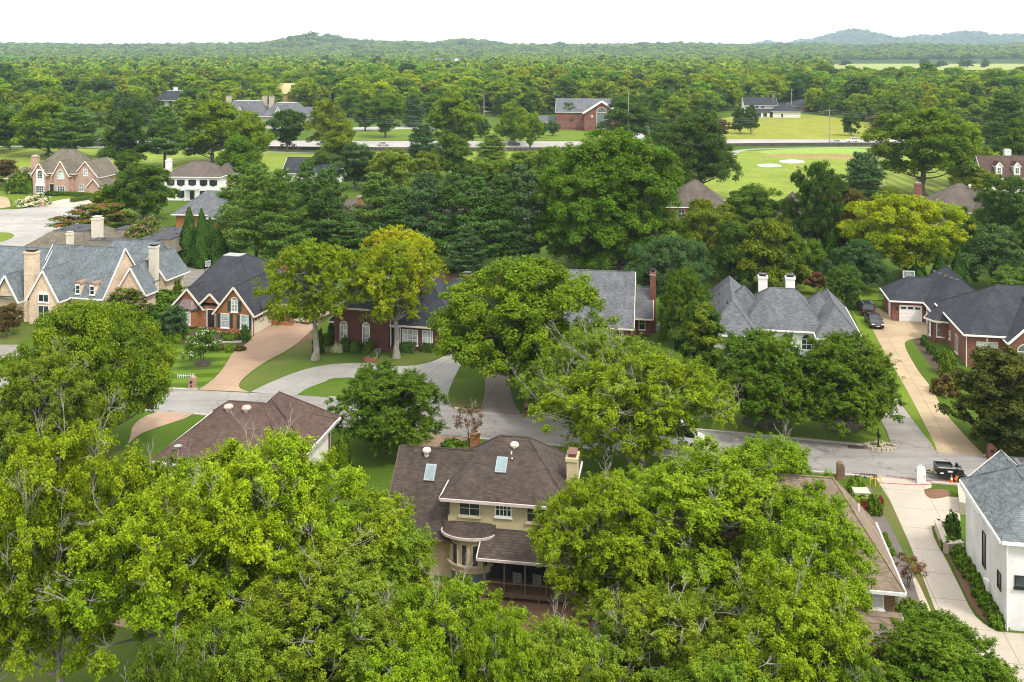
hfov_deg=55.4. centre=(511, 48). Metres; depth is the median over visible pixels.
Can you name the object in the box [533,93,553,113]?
woodland tree
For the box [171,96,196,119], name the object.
woodland tree
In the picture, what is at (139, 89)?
woodland tree
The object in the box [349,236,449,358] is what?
elm tree
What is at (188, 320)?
window
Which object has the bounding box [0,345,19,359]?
street apron
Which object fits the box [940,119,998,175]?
oak tree
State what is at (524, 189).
pine tree
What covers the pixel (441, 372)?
driveway
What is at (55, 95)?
woodland tree
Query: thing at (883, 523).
mulch bed
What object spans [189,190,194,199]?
door
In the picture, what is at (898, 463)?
street
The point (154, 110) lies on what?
woodland tree
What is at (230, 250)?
arborvitae
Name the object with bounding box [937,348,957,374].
shrub
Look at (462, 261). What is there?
pine tree
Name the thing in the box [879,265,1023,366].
red brick house
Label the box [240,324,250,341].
shrub
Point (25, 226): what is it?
cul de sac
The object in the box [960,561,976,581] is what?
shrub
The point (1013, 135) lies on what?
roadside tree
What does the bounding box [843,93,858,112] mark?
woodland tree
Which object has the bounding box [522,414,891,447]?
kerb
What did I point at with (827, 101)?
woodland tree
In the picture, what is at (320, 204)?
pine tree
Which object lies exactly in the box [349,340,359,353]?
shrub
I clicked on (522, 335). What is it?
oak tree
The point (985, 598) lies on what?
shrub
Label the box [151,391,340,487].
white house
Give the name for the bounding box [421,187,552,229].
pine backed house
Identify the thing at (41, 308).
window
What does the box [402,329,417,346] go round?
window
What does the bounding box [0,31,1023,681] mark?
terrain
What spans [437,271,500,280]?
pine straw bed
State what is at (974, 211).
garden tree
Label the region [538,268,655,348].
grey gable house
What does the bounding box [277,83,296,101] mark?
half built house
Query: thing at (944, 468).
equipment trailer
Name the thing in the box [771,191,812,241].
steep roof house
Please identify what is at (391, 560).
ash tree
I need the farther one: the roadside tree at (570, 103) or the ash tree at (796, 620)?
the roadside tree at (570, 103)
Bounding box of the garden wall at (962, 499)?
[957,483,965,514]
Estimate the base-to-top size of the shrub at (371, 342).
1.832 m
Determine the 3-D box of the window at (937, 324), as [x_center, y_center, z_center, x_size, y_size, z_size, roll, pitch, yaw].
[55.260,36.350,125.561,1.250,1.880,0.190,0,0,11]
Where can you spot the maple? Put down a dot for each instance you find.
(925, 646)
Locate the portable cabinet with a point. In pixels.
(920, 474)
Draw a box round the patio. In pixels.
[390,581,621,632]
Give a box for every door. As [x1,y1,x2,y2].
[49,183,53,190]
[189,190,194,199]
[207,309,215,326]
[254,311,270,334]
[391,327,400,344]
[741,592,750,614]
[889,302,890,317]
[899,305,921,321]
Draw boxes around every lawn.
[0,146,314,153]
[0,191,73,205]
[0,629,199,681]
[149,342,234,387]
[239,338,440,391]
[300,379,417,402]
[352,129,616,140]
[448,378,484,408]
[710,397,889,443]
[796,279,879,304]
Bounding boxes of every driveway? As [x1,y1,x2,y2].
[0,196,10,207]
[38,198,92,206]
[128,412,191,443]
[183,265,208,286]
[199,311,328,391]
[251,354,460,408]
[419,434,467,446]
[480,361,520,414]
[859,342,936,451]
[872,308,983,455]
[876,477,1023,681]
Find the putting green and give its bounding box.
[758,148,900,153]
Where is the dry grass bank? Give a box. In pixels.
[759,153,882,159]
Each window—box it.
[36,186,43,193]
[37,170,42,178]
[37,294,48,303]
[38,305,48,317]
[57,169,63,178]
[57,186,63,190]
[75,285,80,294]
[78,184,83,191]
[83,169,87,175]
[89,286,94,295]
[185,311,190,325]
[220,313,229,328]
[230,297,238,312]
[239,314,248,329]
[339,321,347,342]
[362,322,369,342]
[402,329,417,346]
[422,330,432,342]
[453,541,457,563]
[458,503,480,518]
[461,543,467,565]
[472,544,477,565]
[494,506,512,519]
[525,508,544,525]
[596,107,606,129]
[638,320,645,330]
[678,210,684,216]
[801,334,811,350]
[869,594,884,611]
[928,321,930,336]
[936,323,944,337]
[954,333,957,354]
[976,341,997,348]
[982,530,985,569]
[997,569,1000,591]
[1013,575,1023,590]
[1017,344,1023,361]
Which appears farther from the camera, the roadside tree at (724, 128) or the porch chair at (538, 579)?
the roadside tree at (724, 128)
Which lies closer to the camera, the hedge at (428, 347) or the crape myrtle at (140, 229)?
the hedge at (428, 347)
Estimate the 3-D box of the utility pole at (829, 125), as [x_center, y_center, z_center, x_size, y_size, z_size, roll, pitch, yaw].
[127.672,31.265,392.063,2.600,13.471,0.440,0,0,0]
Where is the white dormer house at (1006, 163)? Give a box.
[970,149,1023,191]
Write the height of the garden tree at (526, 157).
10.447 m
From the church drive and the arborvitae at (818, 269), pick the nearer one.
the arborvitae at (818, 269)
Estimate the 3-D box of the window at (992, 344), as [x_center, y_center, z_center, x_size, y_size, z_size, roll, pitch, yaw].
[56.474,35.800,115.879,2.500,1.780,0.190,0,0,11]
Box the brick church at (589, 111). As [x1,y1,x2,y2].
[555,98,616,130]
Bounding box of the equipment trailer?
[915,460,968,481]
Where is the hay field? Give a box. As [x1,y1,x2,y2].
[702,114,903,139]
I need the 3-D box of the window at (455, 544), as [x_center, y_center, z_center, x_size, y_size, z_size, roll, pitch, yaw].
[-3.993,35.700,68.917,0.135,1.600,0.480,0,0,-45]
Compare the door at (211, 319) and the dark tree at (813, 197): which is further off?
the dark tree at (813, 197)
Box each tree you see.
[0,103,19,147]
[0,107,26,149]
[0,159,18,185]
[0,297,180,454]
[0,303,24,335]
[0,338,129,481]
[0,380,174,681]
[0,469,47,680]
[5,88,20,104]
[6,99,86,155]
[8,102,22,113]
[16,86,35,101]
[19,90,37,102]
[19,93,35,107]
[24,94,56,108]
[30,456,266,681]
[35,85,49,95]
[38,88,50,95]
[45,90,61,104]
[50,88,66,96]
[60,93,95,121]
[64,93,88,103]
[78,90,91,98]
[87,90,113,106]
[88,93,108,118]
[88,101,107,125]
[89,188,129,216]
[95,107,158,161]
[99,161,180,219]
[102,97,115,118]
[112,90,128,113]
[113,150,140,171]
[119,98,146,122]
[120,610,217,681]
[132,91,154,111]
[133,97,152,125]
[134,87,151,94]
[135,93,157,123]
[151,97,163,107]
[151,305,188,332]
[157,446,231,545]
[161,402,369,644]
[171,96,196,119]
[175,98,257,162]
[179,89,198,99]
[190,88,204,98]
[191,599,303,681]
[194,91,214,114]
[212,173,258,241]
[213,92,232,100]
[215,97,225,116]
[216,134,265,182]
[223,111,274,162]
[223,161,285,256]
[226,519,409,681]
[251,238,377,360]
[253,92,280,103]
[253,168,312,264]
[264,109,307,151]
[277,465,342,580]
[282,159,333,245]
[297,165,359,262]
[302,98,353,150]
[304,150,332,170]
[313,86,328,102]
[313,487,440,637]
[317,122,355,159]
[323,219,371,269]
[324,357,454,456]
[328,141,376,188]
[333,95,348,115]
[334,84,353,103]
[341,89,361,117]
[347,100,374,130]
[348,171,403,247]
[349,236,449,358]
[355,619,471,681]
[358,88,375,101]
[358,224,445,276]
[363,147,417,187]
[363,556,530,681]
[365,94,405,136]
[366,185,427,244]
[370,90,384,105]
[382,85,404,98]
[385,89,403,112]
[392,170,451,244]
[404,92,421,114]
[408,150,443,179]
[419,93,444,115]
[423,90,485,142]
[423,172,480,261]
[425,86,444,94]
[426,254,628,398]
[427,89,442,96]
[431,132,474,173]
[437,176,511,260]
[445,224,489,273]
[453,84,466,90]
[454,164,486,187]
[456,88,476,111]
[459,602,567,681]
[466,87,482,110]
[469,155,507,185]
[473,119,490,136]
[474,173,534,267]
[488,587,640,681]
[490,91,506,108]
[490,162,554,258]
[491,93,503,115]
[492,98,527,140]
[493,150,540,187]
[497,91,523,112]
[506,326,742,476]
[513,305,697,456]
[514,96,537,113]
[515,113,543,146]
[519,94,534,112]
[524,155,642,269]
[524,451,676,639]
[529,145,565,182]
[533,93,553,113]
[536,120,547,136]
[536,127,685,270]
[545,120,560,135]
[547,94,564,111]
[564,102,574,120]
[572,88,593,97]
[573,565,762,681]
[578,91,592,97]
[581,433,808,622]
[595,94,661,135]
[599,455,669,530]
[608,86,634,97]
[620,233,716,318]
[634,154,683,211]
[637,93,647,107]
[644,86,656,107]
[644,89,673,121]
[644,102,657,121]
[644,119,678,144]
[648,111,743,186]
[655,264,715,335]
[657,96,693,123]
[671,89,687,105]
[671,298,725,368]
[675,198,714,248]
[678,206,747,279]
[679,627,793,681]
[682,86,697,106]
[684,87,698,109]
[687,90,712,116]
[696,94,721,118]
[703,325,821,428]
[704,90,718,110]
[708,218,764,282]
[708,544,887,681]
[714,201,743,223]
[716,119,730,135]
[723,182,783,238]
[724,416,844,520]
[731,106,750,133]
[732,482,882,660]
[735,217,813,286]
[742,104,759,133]
[771,212,806,255]
[775,233,827,289]
[779,160,849,247]
[781,328,908,438]
[794,635,888,681]
[814,91,840,111]
[818,187,871,249]
[821,89,838,114]
[821,238,893,287]
[822,263,868,305]
[832,93,847,113]
[836,192,977,278]
[837,59,851,64]
[839,151,888,201]
[840,111,860,135]
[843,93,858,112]
[849,98,875,119]
[851,94,869,119]
[858,89,874,97]
[860,105,982,195]
[866,113,896,127]
[868,88,890,108]
[868,185,902,199]
[871,94,905,114]
[880,93,901,112]
[886,86,903,99]
[895,100,914,112]
[903,87,925,99]
[903,91,920,100]
[911,99,919,105]
[927,87,944,95]
[930,94,950,112]
[934,344,1023,453]
[940,88,955,98]
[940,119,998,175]
[944,88,961,100]
[944,206,981,254]
[945,99,958,110]
[947,166,1004,194]
[955,92,969,104]
[955,223,1023,283]
[959,103,992,126]
[960,60,975,67]
[970,207,1003,225]
[973,175,1023,228]
[979,98,989,123]
[980,59,989,66]
[986,264,1023,285]
[987,89,1004,97]
[997,117,1023,155]
[1002,216,1023,261]
[1016,94,1023,108]
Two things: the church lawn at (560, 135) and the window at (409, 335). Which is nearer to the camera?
the window at (409, 335)
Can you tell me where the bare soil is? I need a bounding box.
[110,617,181,630]
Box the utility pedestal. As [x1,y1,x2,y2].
[851,487,870,496]
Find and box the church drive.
[633,127,650,139]
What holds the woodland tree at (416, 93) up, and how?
on the terrain at (378, 469)
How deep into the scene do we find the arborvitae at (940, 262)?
153.06 m
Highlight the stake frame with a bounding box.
[869,476,880,487]
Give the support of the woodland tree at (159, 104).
on the terrain at (378, 469)
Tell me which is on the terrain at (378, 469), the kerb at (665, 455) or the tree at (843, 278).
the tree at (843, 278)
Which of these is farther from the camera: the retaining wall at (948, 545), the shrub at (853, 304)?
the shrub at (853, 304)
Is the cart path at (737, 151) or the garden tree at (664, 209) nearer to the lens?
the garden tree at (664, 209)
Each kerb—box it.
[11,375,197,389]
[193,413,350,427]
[469,436,872,477]
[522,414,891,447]
[931,481,956,485]
[984,454,1023,458]
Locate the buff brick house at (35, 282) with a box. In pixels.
[0,239,189,323]
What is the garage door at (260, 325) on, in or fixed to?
in the orange brick house at (218, 295)
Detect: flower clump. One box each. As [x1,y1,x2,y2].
[861,499,867,510]
[871,440,885,446]
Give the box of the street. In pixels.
[0,376,1023,482]
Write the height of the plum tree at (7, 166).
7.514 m
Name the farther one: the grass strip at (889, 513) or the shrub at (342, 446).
the shrub at (342, 446)
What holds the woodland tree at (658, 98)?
on the terrain at (378, 469)
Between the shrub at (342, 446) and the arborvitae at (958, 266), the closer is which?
the shrub at (342, 446)
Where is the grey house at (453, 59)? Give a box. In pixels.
[428,58,466,60]
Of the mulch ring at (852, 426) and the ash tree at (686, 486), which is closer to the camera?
the ash tree at (686, 486)
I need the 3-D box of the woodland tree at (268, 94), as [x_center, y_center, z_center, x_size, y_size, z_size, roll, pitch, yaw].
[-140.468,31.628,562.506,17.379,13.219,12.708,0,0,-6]
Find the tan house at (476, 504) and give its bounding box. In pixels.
[381,434,590,621]
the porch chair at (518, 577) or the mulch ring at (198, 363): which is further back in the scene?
the mulch ring at (198, 363)
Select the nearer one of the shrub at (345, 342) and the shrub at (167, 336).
the shrub at (345, 342)
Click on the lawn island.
(4, 236)
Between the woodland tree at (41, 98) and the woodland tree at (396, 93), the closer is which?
the woodland tree at (41, 98)
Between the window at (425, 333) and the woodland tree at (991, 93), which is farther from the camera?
the woodland tree at (991, 93)
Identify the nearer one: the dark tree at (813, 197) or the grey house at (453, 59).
the dark tree at (813, 197)
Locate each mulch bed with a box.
[166,332,249,344]
[294,333,312,345]
[859,482,920,607]
[913,338,962,389]
[936,540,987,621]
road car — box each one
[377,142,389,145]
[508,140,519,145]
[845,137,858,141]
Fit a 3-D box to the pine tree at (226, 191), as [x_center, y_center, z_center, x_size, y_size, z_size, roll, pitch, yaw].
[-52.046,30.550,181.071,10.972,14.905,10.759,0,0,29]
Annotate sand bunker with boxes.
[758,164,780,166]
[779,160,804,162]
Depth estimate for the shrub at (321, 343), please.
121.38 m
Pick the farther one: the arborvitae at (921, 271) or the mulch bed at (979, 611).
the arborvitae at (921, 271)
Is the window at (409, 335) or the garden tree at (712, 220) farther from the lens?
the garden tree at (712, 220)
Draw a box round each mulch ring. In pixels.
[194,360,210,366]
[742,416,782,427]
[823,418,863,432]
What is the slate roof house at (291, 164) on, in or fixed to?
on the terrain at (378, 469)
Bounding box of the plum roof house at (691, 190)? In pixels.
[665,180,724,220]
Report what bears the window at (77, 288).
in the buff brick house at (35, 282)
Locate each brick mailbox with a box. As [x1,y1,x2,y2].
[188,375,197,388]
[523,401,529,416]
[835,461,845,480]
[986,443,996,458]
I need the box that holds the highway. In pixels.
[84,139,903,146]
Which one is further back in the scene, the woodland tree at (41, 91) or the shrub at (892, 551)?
the woodland tree at (41, 91)
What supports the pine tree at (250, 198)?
on the terrain at (378, 469)
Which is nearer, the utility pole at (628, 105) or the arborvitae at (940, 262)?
the arborvitae at (940, 262)
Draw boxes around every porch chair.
[513,572,523,588]
[533,573,543,590]
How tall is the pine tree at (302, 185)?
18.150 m
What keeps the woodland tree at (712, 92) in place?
on the terrain at (378, 469)
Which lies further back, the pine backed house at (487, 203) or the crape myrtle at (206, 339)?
the pine backed house at (487, 203)
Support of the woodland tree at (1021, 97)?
on the terrain at (378, 469)
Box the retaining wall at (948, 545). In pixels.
[934,518,963,553]
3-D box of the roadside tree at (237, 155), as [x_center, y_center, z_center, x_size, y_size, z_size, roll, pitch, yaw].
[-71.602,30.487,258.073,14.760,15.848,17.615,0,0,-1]
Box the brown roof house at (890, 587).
[629,469,906,676]
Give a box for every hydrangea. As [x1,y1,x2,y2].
[15,193,52,206]
[330,342,342,352]
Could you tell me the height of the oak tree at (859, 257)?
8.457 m
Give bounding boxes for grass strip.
[852,310,936,450]
[871,479,934,610]
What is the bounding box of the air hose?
[880,482,926,484]
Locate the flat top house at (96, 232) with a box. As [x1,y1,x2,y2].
[25,215,182,251]
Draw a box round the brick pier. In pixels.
[469,430,480,447]
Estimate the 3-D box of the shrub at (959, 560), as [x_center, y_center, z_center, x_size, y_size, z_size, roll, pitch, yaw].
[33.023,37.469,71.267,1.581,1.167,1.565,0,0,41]
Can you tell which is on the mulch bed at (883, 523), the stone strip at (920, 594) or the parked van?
the stone strip at (920, 594)
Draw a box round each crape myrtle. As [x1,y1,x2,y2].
[45,202,135,227]
[102,286,151,321]
[122,215,165,238]
[181,326,224,366]
[452,397,483,446]
[803,272,827,290]
[892,550,928,587]
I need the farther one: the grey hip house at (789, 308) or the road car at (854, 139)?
the road car at (854, 139)
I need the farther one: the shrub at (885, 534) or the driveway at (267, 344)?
the driveway at (267, 344)
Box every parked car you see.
[856,300,875,314]
[864,312,883,327]
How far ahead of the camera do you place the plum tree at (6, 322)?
128.46 m
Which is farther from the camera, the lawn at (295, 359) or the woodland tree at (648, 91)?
the woodland tree at (648, 91)
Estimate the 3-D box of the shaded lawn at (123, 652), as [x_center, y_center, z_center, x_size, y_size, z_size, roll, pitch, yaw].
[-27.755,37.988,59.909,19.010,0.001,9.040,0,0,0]
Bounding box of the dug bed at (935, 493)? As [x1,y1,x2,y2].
[925,489,950,497]
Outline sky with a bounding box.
[0,0,1023,43]
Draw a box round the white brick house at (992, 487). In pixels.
[959,449,1023,630]
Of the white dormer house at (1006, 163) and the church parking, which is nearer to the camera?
the white dormer house at (1006, 163)
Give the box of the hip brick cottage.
[171,190,250,232]
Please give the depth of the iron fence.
142.21 m
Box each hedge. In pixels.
[53,191,94,196]
[70,195,93,201]
[222,334,237,340]
[347,117,650,125]
[399,341,416,353]
[421,342,437,352]
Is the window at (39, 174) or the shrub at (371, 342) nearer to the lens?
the shrub at (371, 342)
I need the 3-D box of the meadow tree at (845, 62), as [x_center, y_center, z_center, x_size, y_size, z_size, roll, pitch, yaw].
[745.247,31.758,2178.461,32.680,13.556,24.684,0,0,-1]
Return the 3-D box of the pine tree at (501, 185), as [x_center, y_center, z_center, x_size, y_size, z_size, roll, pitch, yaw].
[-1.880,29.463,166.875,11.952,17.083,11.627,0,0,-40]
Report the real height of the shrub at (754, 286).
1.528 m
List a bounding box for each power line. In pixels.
[714,110,828,123]
[830,110,985,122]
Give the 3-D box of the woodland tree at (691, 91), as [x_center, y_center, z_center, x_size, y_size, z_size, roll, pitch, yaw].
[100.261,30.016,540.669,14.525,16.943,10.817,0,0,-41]
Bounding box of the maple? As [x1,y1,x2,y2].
[870,606,1023,681]
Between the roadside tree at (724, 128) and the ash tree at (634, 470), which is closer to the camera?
the ash tree at (634, 470)
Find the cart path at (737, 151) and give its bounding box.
[733,147,982,154]
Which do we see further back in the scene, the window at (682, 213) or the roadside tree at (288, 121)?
the roadside tree at (288, 121)
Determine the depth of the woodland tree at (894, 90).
546.48 m
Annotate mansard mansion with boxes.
[226,95,310,128]
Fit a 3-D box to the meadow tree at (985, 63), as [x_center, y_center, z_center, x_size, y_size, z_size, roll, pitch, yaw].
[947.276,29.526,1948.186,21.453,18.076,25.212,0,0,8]
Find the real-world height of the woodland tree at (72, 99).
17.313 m
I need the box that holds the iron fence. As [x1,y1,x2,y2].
[857,299,882,307]
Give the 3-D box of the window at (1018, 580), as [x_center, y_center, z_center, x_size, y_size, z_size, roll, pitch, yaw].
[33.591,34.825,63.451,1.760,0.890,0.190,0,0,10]
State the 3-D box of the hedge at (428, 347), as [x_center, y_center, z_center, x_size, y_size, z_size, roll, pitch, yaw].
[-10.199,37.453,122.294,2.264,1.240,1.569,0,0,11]
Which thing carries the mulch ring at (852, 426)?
on the lawn at (811, 429)
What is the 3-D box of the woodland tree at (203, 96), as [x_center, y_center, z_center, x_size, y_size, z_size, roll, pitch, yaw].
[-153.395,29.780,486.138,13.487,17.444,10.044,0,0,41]
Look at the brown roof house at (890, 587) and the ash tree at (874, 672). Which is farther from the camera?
the brown roof house at (890, 587)
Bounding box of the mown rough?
[883,166,1004,197]
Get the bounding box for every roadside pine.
[37,106,103,149]
[137,103,191,166]
[399,94,425,126]
[406,123,440,156]
[474,134,510,157]
[973,90,1023,152]
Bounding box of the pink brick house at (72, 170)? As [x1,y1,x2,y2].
[3,149,118,193]
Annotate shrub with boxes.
[5,169,29,194]
[23,177,33,194]
[43,191,60,195]
[146,302,160,319]
[153,321,164,341]
[155,288,179,303]
[155,294,168,311]
[161,329,173,342]
[171,332,183,343]
[173,279,182,293]
[177,322,190,338]
[212,343,224,350]
[225,343,233,352]
[234,345,245,350]
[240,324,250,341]
[311,326,324,353]
[322,332,328,346]
[326,323,333,345]
[333,430,350,470]
[340,334,349,351]
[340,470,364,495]
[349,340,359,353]
[358,342,364,349]
[362,340,370,353]
[368,338,373,351]
[440,437,464,448]
[441,263,459,273]
[659,321,666,339]
[751,281,757,291]
[846,474,865,493]
[849,297,857,310]
[850,493,868,504]
[866,494,883,516]
[882,531,888,539]
[885,538,891,546]
[889,547,895,555]
[895,599,906,612]
[897,600,937,616]
[902,597,917,607]
[919,334,930,346]
[926,343,936,354]
[929,371,961,398]
[933,350,940,361]
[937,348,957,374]
[939,533,956,554]
[942,509,962,540]
[950,544,966,559]
[952,553,971,570]
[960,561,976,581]
[968,572,981,585]
[969,580,985,598]
[975,590,992,610]
[983,601,999,617]
[986,609,1009,631]
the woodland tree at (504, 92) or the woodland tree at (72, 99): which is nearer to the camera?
the woodland tree at (72, 99)
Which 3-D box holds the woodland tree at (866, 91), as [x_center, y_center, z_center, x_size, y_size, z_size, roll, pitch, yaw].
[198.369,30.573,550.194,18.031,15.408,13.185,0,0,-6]
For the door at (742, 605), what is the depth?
64.03 m
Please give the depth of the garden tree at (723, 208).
189.88 m
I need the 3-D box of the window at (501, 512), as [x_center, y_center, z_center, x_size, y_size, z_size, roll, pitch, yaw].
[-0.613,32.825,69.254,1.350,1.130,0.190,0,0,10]
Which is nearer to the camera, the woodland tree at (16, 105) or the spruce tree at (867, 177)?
the spruce tree at (867, 177)
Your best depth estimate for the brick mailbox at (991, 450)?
90.08 m
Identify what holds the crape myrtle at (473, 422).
on the terrain at (378, 469)
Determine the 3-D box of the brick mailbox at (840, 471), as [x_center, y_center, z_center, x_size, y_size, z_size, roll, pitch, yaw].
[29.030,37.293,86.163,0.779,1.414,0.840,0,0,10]
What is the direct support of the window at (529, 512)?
in the tan house at (476, 504)
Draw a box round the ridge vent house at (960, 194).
[914,182,1001,226]
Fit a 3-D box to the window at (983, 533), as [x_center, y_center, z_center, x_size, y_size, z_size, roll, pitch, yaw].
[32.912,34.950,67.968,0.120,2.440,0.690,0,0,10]
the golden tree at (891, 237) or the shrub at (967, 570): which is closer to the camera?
the shrub at (967, 570)
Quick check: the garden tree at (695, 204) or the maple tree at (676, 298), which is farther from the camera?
the garden tree at (695, 204)
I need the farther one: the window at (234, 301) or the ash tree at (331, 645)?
the window at (234, 301)
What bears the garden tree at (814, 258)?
on the terrain at (378, 469)
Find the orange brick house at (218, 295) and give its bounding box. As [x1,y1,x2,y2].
[172,253,317,342]
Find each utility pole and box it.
[628,90,632,128]
[826,109,829,141]
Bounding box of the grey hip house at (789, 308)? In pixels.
[709,272,861,357]
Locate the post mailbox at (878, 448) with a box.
[864,428,896,451]
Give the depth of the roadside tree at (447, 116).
367.30 m
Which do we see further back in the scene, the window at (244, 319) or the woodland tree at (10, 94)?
the woodland tree at (10, 94)
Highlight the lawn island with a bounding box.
[0,232,13,241]
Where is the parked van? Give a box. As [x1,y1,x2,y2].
[649,415,704,450]
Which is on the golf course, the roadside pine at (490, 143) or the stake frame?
the roadside pine at (490, 143)
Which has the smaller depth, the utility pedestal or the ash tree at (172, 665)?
the ash tree at (172, 665)
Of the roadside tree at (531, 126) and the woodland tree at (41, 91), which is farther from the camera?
the woodland tree at (41, 91)
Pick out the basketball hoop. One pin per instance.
(908, 273)
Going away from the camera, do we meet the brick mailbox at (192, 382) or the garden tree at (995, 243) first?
the brick mailbox at (192, 382)
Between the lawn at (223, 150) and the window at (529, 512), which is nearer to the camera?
the window at (529, 512)
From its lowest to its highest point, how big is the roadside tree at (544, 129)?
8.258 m
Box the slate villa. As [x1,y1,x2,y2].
[154,87,212,110]
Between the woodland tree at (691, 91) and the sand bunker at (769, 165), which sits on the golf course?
the sand bunker at (769, 165)
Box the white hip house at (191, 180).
[164,158,240,200]
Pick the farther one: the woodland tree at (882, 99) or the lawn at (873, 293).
the woodland tree at (882, 99)
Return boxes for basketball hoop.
[903,271,914,277]
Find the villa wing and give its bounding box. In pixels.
[305,107,316,121]
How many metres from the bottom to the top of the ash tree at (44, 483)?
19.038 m
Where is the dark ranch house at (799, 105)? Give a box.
[788,99,842,111]
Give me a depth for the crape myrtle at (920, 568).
68.53 m
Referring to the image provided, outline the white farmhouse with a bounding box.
[741,97,801,117]
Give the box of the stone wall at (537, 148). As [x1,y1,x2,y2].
[12,142,985,150]
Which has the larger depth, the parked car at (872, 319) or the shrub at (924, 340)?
the parked car at (872, 319)
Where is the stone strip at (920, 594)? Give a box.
[913,577,929,610]
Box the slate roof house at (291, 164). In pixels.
[283,157,345,182]
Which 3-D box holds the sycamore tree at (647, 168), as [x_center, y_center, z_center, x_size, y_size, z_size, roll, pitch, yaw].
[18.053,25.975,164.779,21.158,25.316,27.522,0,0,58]
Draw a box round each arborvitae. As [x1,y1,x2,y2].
[177,206,195,265]
[190,208,211,267]
[207,217,214,242]
[208,227,227,267]
[225,235,239,252]
[811,238,828,281]
[823,229,841,268]
[909,252,926,276]
[930,252,945,273]
[951,247,972,287]
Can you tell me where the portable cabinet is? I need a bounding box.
[916,464,925,483]
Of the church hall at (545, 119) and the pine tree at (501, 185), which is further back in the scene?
the church hall at (545, 119)
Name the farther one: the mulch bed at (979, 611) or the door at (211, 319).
the door at (211, 319)
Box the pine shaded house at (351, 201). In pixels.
[337,196,409,235]
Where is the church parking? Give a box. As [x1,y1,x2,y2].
[353,126,432,129]
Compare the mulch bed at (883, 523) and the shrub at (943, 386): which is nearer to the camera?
the mulch bed at (883, 523)
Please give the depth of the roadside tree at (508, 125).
383.89 m
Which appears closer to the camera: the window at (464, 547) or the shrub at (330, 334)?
the window at (464, 547)
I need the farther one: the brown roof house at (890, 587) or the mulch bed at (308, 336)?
the mulch bed at (308, 336)
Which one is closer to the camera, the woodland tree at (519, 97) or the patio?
the patio
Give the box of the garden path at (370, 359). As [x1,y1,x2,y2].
[363,348,381,362]
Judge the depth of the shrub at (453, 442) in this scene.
92.14 m
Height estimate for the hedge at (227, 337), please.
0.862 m
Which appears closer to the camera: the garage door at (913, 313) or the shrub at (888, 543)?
the shrub at (888, 543)
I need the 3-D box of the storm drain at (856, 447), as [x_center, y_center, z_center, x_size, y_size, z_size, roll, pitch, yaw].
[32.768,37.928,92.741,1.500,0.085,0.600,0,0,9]
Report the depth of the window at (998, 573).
64.71 m
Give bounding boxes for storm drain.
[848,445,864,448]
[859,473,877,477]
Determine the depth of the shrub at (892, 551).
73.04 m
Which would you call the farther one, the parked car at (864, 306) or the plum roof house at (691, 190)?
the plum roof house at (691, 190)
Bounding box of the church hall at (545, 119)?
[538,116,556,125]
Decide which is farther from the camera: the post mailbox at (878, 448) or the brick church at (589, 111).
the brick church at (589, 111)
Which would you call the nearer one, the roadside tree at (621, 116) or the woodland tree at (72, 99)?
the roadside tree at (621, 116)
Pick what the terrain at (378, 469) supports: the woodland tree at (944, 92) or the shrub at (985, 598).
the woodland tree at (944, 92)
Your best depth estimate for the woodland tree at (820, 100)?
559.85 m
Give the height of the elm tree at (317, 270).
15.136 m
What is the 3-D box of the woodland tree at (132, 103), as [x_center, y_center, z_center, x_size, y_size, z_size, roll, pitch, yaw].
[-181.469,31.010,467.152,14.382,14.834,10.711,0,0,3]
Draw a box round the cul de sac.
[0,204,87,245]
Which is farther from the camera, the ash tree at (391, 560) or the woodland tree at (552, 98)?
the woodland tree at (552, 98)
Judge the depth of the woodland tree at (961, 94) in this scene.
468.97 m
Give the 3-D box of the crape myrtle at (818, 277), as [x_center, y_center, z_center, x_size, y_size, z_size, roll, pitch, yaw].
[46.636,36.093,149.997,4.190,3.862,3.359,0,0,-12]
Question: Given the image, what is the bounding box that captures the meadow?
[833,64,1023,69]
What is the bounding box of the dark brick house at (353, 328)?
[328,269,496,352]
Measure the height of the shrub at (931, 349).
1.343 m
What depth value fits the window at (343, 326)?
123.91 m
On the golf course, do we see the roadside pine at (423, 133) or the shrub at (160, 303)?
the roadside pine at (423, 133)
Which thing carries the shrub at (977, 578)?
on the mulch bed at (979, 611)
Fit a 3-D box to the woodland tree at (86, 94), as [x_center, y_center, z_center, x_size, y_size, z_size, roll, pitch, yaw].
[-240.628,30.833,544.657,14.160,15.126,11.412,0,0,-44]
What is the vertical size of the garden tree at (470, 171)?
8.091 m
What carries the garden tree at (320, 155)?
on the terrain at (378, 469)
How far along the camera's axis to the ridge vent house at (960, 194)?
209.99 m
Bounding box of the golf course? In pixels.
[0,148,1023,215]
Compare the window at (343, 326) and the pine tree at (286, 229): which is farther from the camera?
the pine tree at (286, 229)
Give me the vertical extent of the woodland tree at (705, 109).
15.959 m
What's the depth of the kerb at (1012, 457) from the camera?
90.26 m
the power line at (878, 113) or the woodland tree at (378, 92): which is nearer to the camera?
the power line at (878, 113)
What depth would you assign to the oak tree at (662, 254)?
135.25 m

